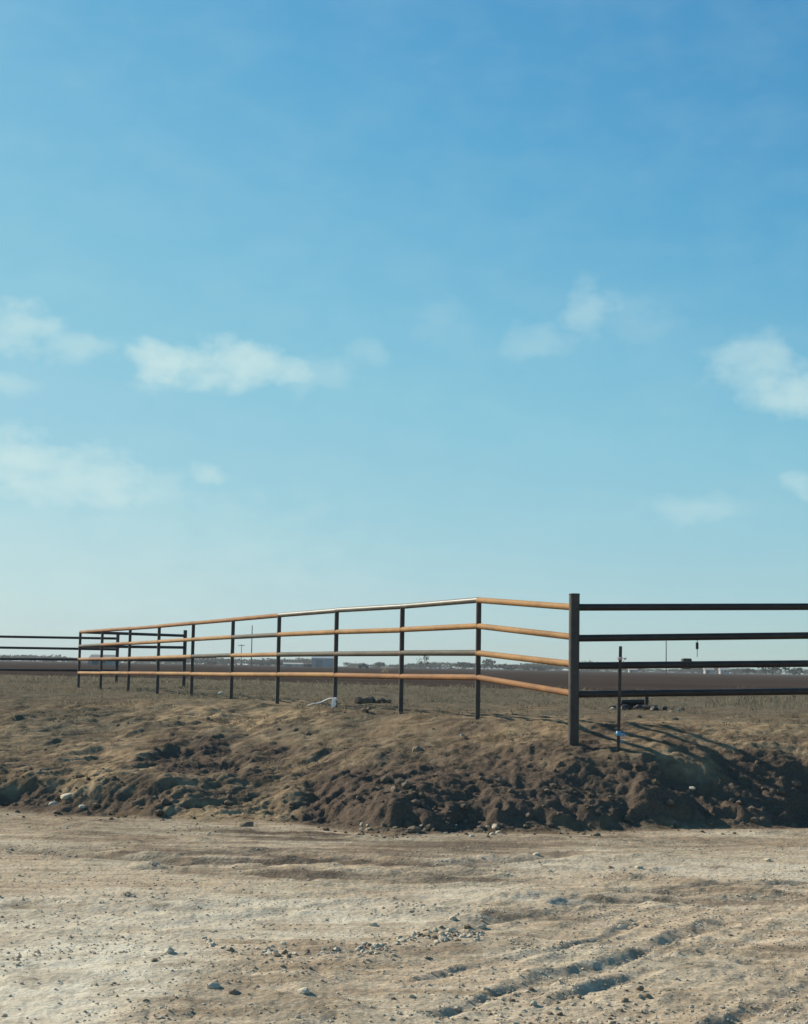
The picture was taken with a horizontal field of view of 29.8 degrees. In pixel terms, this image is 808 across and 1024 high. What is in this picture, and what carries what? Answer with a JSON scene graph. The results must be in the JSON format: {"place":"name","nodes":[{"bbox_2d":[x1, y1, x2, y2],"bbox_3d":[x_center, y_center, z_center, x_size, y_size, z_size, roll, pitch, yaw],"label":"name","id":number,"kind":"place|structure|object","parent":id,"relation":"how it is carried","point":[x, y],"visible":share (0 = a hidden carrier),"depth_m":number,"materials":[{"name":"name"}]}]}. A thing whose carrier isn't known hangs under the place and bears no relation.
{"place":"outdoors","nodes":[
{"label":"outdoors","id":0,"kind":"place"},
{"bbox_2d":[0,675,498,688],"bbox_3d":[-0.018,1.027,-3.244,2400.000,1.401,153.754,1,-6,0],"label":"rough ground","id":1,"kind":"structure","parent":0,"point":[148,679],"depth_m":56.42,"materials":[{"name":"soil"}]},
{"bbox_2d":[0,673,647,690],"bbox_3d":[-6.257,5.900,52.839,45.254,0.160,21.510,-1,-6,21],"label":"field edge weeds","id":2,"kind":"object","parent":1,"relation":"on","point":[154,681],"visible":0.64,"depth_m":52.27,"materials":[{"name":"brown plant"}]},
{"bbox_2d":[0,808,807,1023],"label":"dirt road","id":3,"kind":"structure","parent":0,"point":[31,998],"depth_m":9.01,"materials":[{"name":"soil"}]},
{"bbox_2d":[164,947,173,952],"bbox_3d":[-1.207,2.261,7.807,0.050,0.039,0.047,5,-7,-33],"label":"stone","id":4,"kind":"object","parent":3,"relation":"on","point":[169,950],"visible":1,"depth_m":7.79,"materials":[{"name":"stone"}]},
{"bbox_2d":[207,982,219,988],"bbox_3d":[-0.878,2.190,6.995,0.057,0.041,0.057,1,-6,4],"label":"stone","id":5,"kind":"object","parent":3,"relation":"on","point":[213,985],"visible":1,"depth_m":6.98,"materials":[{"name":"stone"}]},
{"bbox_2d":[228,990,240,994],"bbox_3d":[-0.767,2.188,6.888,0.061,0.034,0.050,10,5,26],"label":"stone","id":6,"kind":"object","parent":3,"relation":"on","point":[234,992],"visible":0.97,"depth_m":6.88,"materials":[{"name":"grey stone"}]},
{"bbox_2d":[238,821,253,826],"bbox_3d":[-1.480,2.928,14.171,0.164,0.080,0.143,4,-7,-30],"label":"stone","id":7,"kind":"object","parent":3,"relation":"on","point":[246,824],"visible":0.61,"depth_m":14.12,"materials":[{"name":"grey stone"}]},
{"bbox_2d":[273,952,281,956],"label":"stone","id":8,"kind":"object","parent":3,"relation":"on","point":[276,954],"visible":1,"depth_m":7.78,"materials":[{"name":"beige stone"}]},
{"bbox_2d":[297,987,309,993],"bbox_3d":[-0.456,2.179,6.893,0.067,0.036,0.055,-9,-14,41],"label":"stone","id":9,"kind":"object","parent":3,"relation":"on","point":[304,990],"visible":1,"depth_m":6.87,"materials":[{"name":"stone"}]},
{"bbox_2d":[370,944,377,949],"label":"stone","id":10,"kind":"object","parent":3,"relation":"on","point":[373,946],"visible":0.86,"depth_m":7.99,"materials":[{"name":"stone"}]},
{"bbox_2d":[477,923,485,928],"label":"stone","id":11,"kind":"object","parent":3,"relation":"on","point":[482,926],"visible":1,"depth_m":8.76,"materials":[{"name":"stone"}]},
{"bbox_2d":[618,924,627,929],"bbox_3d":[1.289,2.458,8.959,0.077,0.046,0.058,-8,5,-9],"label":"stone","id":12,"kind":"object","parent":3,"relation":"on","point":[622,926],"visible":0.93,"depth_m":8.95,"materials":[{"name":"stone"}]},
{"bbox_2d":[635,985,643,990],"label":"stone","id":13,"kind":"object","parent":3,"relation":"on","point":[640,988],"visible":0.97,"depth_m":7.09,"materials":[{"name":"stone"}]},
{"bbox_2d":[644,993,651,998],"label":"stone","id":14,"kind":"object","parent":3,"relation":"on","point":[647,995],"visible":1,"depth_m":6.88,"materials":[{"name":"stone"}]},
{"bbox_2d":[0,694,807,833],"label":"dirt bank","id":15,"kind":"structure","parent":0,"point":[134,761],"depth_m":15.92,"materials":[{"name":"soil"}]},
{"bbox_2d":[48,800,57,805],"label":"stone","id":16,"kind":"object","parent":15,"relation":"on","point":[54,802],"visible":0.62,"depth_m":15.27,"materials":[{"name":"stone"}]},
{"bbox_2d":[60,793,72,800],"bbox_3d":[-3.413,2.889,15.364,0.134,0.081,0.153,-3,-7,32],"label":"stone","id":17,"kind":"object","parent":15,"relation":"on","point":[65,796],"visible":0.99,"depth_m":15.31,"materials":[{"name":"stone"}]},
{"bbox_2d":[3,707,805,837],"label":"soil clods","id":18,"kind":"object","parent":15,"relation":"on","point":[409,826],"visible":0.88,"depth_m":14.89,"materials":[{"name":"brown soil"}]},
{"bbox_2d":[412,746,423,751],"bbox_3d":[0.156,2.611,16.602,0.118,0.101,0.112,3,-6,-16],"label":"stone","id":19,"kind":"object","parent":15,"relation":"on","point":[418,748],"visible":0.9,"depth_m":16.57,"materials":[{"name":"grey stone"}]},
{"bbox_2d":[616,646,626,751],"bbox_3d":[2.293,2.128,16.020,0.106,1.413,0.057,-1,-6,20],"label":"steel stake","id":20,"kind":"object","parent":15,"relation":"on","point":[618,731],"visible":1,"depth_m":16.03,"materials":[{"name":"black metal"}]},
{"bbox_2d":[0,679,807,771],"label":"stubble ground","id":21,"kind":"structure","parent":0,"point":[649,720],"depth_m":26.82,"materials":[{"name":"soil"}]},
{"bbox_2d":[0,635,119,682],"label":"pipe fence","id":22,"kind":"object","parent":21,"relation":"on","point":[117,637],"visible":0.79,"depth_m":46.00,"materials":[{"name":"black metal"}]},
{"bbox_2d":[82,630,186,686],"bbox_3d":[-6.955,3.911,39.125,0.099,1.837,4.037,-3,-7,32],"label":"pipe fence","id":23,"kind":"object","parent":21,"relation":"on","point":[184,646],"visible":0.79,"depth_m":39.80,"materials":[{"name":"black metal"}]},
{"bbox_2d":[309,697,336,706],"bbox_3d":[-1.228,2.871,22.670,0.460,0.205,0.108,0,-6,6],"label":"plastic bag","id":24,"kind":"object","parent":21,"relation":"on","point":[333,702],"visible":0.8,"depth_m":22.64,"materials":[{"name":"white plastic"}]},
{"bbox_2d":[77,593,579,745],"bbox_3d":[-3.029,2.850,26.919,0.237,2.053,23.386,4,-6,-25],"label":"pipe fence","id":25,"kind":"object","parent":21,"relation":"on","point":[571,692],"visible":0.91,"depth_m":21.09,"materials":[{"name":"metal"}]},
{"bbox_2d":[579,603,807,697],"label":"pipe fence","id":26,"kind":"object","parent":25,"relation":"attached to","point":[686,663],"visible":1,"depth_m":16.51,"materials":[{"name":"black metal"}]},
{"bbox_2d":[354,696,390,703],"bbox_3d":[-0.542,3.277,26.182,0.651,0.206,0.198,1,-6,3],"label":"debris heap","id":27,"kind":"object","parent":21,"relation":"on","point":[365,700],"visible":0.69,"depth_m":26.13,"materials":[{"name":"grey stone"}]},
{"bbox_2d":[616,703,643,708],"bbox_3d":[3.785,3.260,25.427,0.548,0.114,0.104,4,-7,-28],"label":"pipe offcut","id":28,"kind":"object","parent":21,"relation":"on","point":[632,706],"visible":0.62,"depth_m":25.38,"materials":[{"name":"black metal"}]},
{"bbox_2d":[621,699,644,704],"bbox_3d":[3.835,3.182,25.388,0.465,0.094,0.084,3,-6,-19],"label":"pipe offcut","id":29,"kind":"object","parent":28,"relation":"on","point":[634,701],"visible":0.87,"depth_m":25.36,"materials":[{"name":"black metal"}]},
{"bbox_2d":[644,697,648,709],"bbox_3d":[4.043,3.151,25.268,0.240,0.380,0.180,1,-6,0],"label":"pipe stub","id":30,"kind":"object","parent":21,"relation":"on","point":[646,700],"visible":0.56,"depth_m":25.24,"materials":[{"name":"black metal"}]},
{"bbox_2d":[609,704,684,710],"bbox_3d":[4.012,3.249,25.027,1.241,0.140,0.245,1,-6,4],"label":"debris heap","id":31,"kind":"object","parent":21,"relation":"on","point":[638,706],"visible":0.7,"depth_m":24.97,"materials":[{"name":"black stone"}]},
{"bbox_2d":[642,705,657,709],"bbox_3d":[4.024,3.253,25.213,0.387,0.100,0.090,-3,-7,33],"label":"pipe offcut","id":32,"kind":"object","parent":21,"relation":"on","point":[648,707],"visible":0.43,"depth_m":25.15,"materials":[{"name":"black metal"}]},
{"bbox_2d":[701,686,807,710],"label":"tall dry weeds","id":33,"kind":"object","parent":21,"relation":"on","point":[761,701],"visible":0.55,"depth_m":30.58,"materials":[{"name":"brown plant"}]},
{"bbox_2d":[0,660,807,690],"bbox_3d":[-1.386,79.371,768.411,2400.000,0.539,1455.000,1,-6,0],"label":"ploughed field","id":34,"kind":"structure","parent":0,"point":[603,680],"depth_m":135.95,"materials":[{"name":"brown soil"}]},
{"bbox_2d":[88,654,119,664],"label":"farmhouse","id":35,"kind":"object","parent":34,"relation":"on","point":[98,662],"visible":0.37,"depth_m":298.45,"materials":[{"name":"white metal"}]},
{"bbox_2d":[251,625,252,666],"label":"mast","id":36,"kind":"object","parent":34,"relation":"on","point":[251,646],"visible":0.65,"depth_m":428.16,"materials":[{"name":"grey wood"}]},
{"bbox_2d":[249,661,268,665],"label":"tree","id":37,"kind":"object","parent":34,"relation":"on","point":[260,663],"visible":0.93,"depth_m":654.83,"materials":[{"name":"green plant"}]},
{"bbox_2d":[267,661,282,664],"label":"tree","id":38,"kind":"object","parent":34,"relation":"on","point":[272,663],"visible":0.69,"depth_m":596.44,"materials":[{"name":"green plant"}]},
{"bbox_2d":[281,663,303,666],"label":"shed","id":39,"kind":"structure","parent":34,"relation":"on","point":[294,664],"depth_m":616.80,"materials":[{"name":"white metal"}]},
{"bbox_2d":[303,663,312,666],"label":"shed","id":40,"kind":"structure","parent":34,"relation":"on","point":[307,664],"depth_m":537.23,"materials":[{"name":"grey metal"}]},
{"bbox_2d":[312,656,333,666],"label":"barn","id":41,"kind":"structure","parent":34,"relation":"on","point":[323,661],"depth_m":557.24,"materials":[{"name":"grey metal"}]},
{"bbox_2d":[316,660,321,666],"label":"door","id":42,"kind":"structure","parent":41,"relation":"in","point":[318,662],"depth_m":557.08,"materials":[{"name":"grey metal"}]},
{"bbox_2d":[358,663,368,668],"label":"pickup truck","id":43,"kind":"object","parent":34,"relation":"on","point":[363,665],"visible":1,"depth_m":427.18,"materials":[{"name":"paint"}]},
{"bbox_2d":[375,662,384,666],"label":"building","id":44,"kind":"structure","parent":34,"relation":"on","point":[380,664],"depth_m":635.82,"materials":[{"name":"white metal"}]},
{"bbox_2d":[0,654,807,674],"bbox_3d":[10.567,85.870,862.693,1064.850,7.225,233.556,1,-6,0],"label":"wood","id":45,"kind":"object","parent":34,"relation":"on","point":[221,661],"visible":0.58,"depth_m":798.59,"materials":[{"name":"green plant"}]},
{"bbox_2d":[417,656,428,669],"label":"tree","id":46,"kind":"object","parent":34,"relation":"on","point":[424,658],"visible":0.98,"depth_m":417.83,"materials":[{"name":"grey plant"}]},
{"bbox_2d":[455,662,474,667],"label":"tree","id":47,"kind":"object","parent":34,"relation":"on","point":[465,664],"visible":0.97,"depth_m":635.44,"materials":[{"name":"grey plant"}]},
{"bbox_2d":[482,659,495,667],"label":"tree","id":48,"kind":"object","parent":34,"relation":"on","point":[489,662],"visible":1,"depth_m":615.42,"materials":[{"name":"grey plant"}]},
{"bbox_2d":[490,664,517,669],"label":"tree","id":49,"kind":"object","parent":34,"relation":"on","point":[507,666],"visible":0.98,"depth_m":634.96,"materials":[{"name":"grey plant"}]},
{"bbox_2d":[518,665,548,670],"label":"tree","id":50,"kind":"object","parent":34,"relation":"on","point":[536,667],"visible":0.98,"depth_m":654.65,"materials":[{"name":"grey plant"}]},
{"bbox_2d":[628,669,637,672],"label":"shed","id":51,"kind":"structure","parent":34,"relation":"on","point":[632,670],"depth_m":636.71,"materials":[{"name":"white metal"}]},
{"bbox_2d":[703,668,714,673],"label":"shed","id":52,"kind":"structure","parent":34,"relation":"on","point":[708,670],"depth_m":646.71,"materials":[{"name":"white metal"}]},
{"bbox_2d":[718,668,728,673],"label":"shed","id":53,"kind":"structure","parent":34,"relation":"on","point":[723,670],"depth_m":656.67,"materials":[{"name":"white metal"}]},
{"bbox_2d":[742,668,755,672],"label":"tree","id":54,"kind":"object","parent":34,"relation":"on","point":[748,670],"visible":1,"depth_m":576.24,"materials":[{"name":"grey plant"}]},
{"bbox_2d":[757,667,781,674],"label":"tree","id":55,"kind":"object","parent":34,"relation":"on","point":[771,671],"visible":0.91,"depth_m":557.16,"materials":[{"name":"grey plant"}]},
{"bbox_2d":[781,667,803,674],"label":"tree","id":56,"kind":"object","parent":34,"relation":"on","point":[798,671],"visible":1,"depth_m":556.03,"materials":[{"name":"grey plant"}]},
{"bbox_2d":[0,0,807,674],"label":"sky","id":57,"kind":"structure","parent":0,"point":[305,305],"materials":[{"name":"blue"}]}
]}

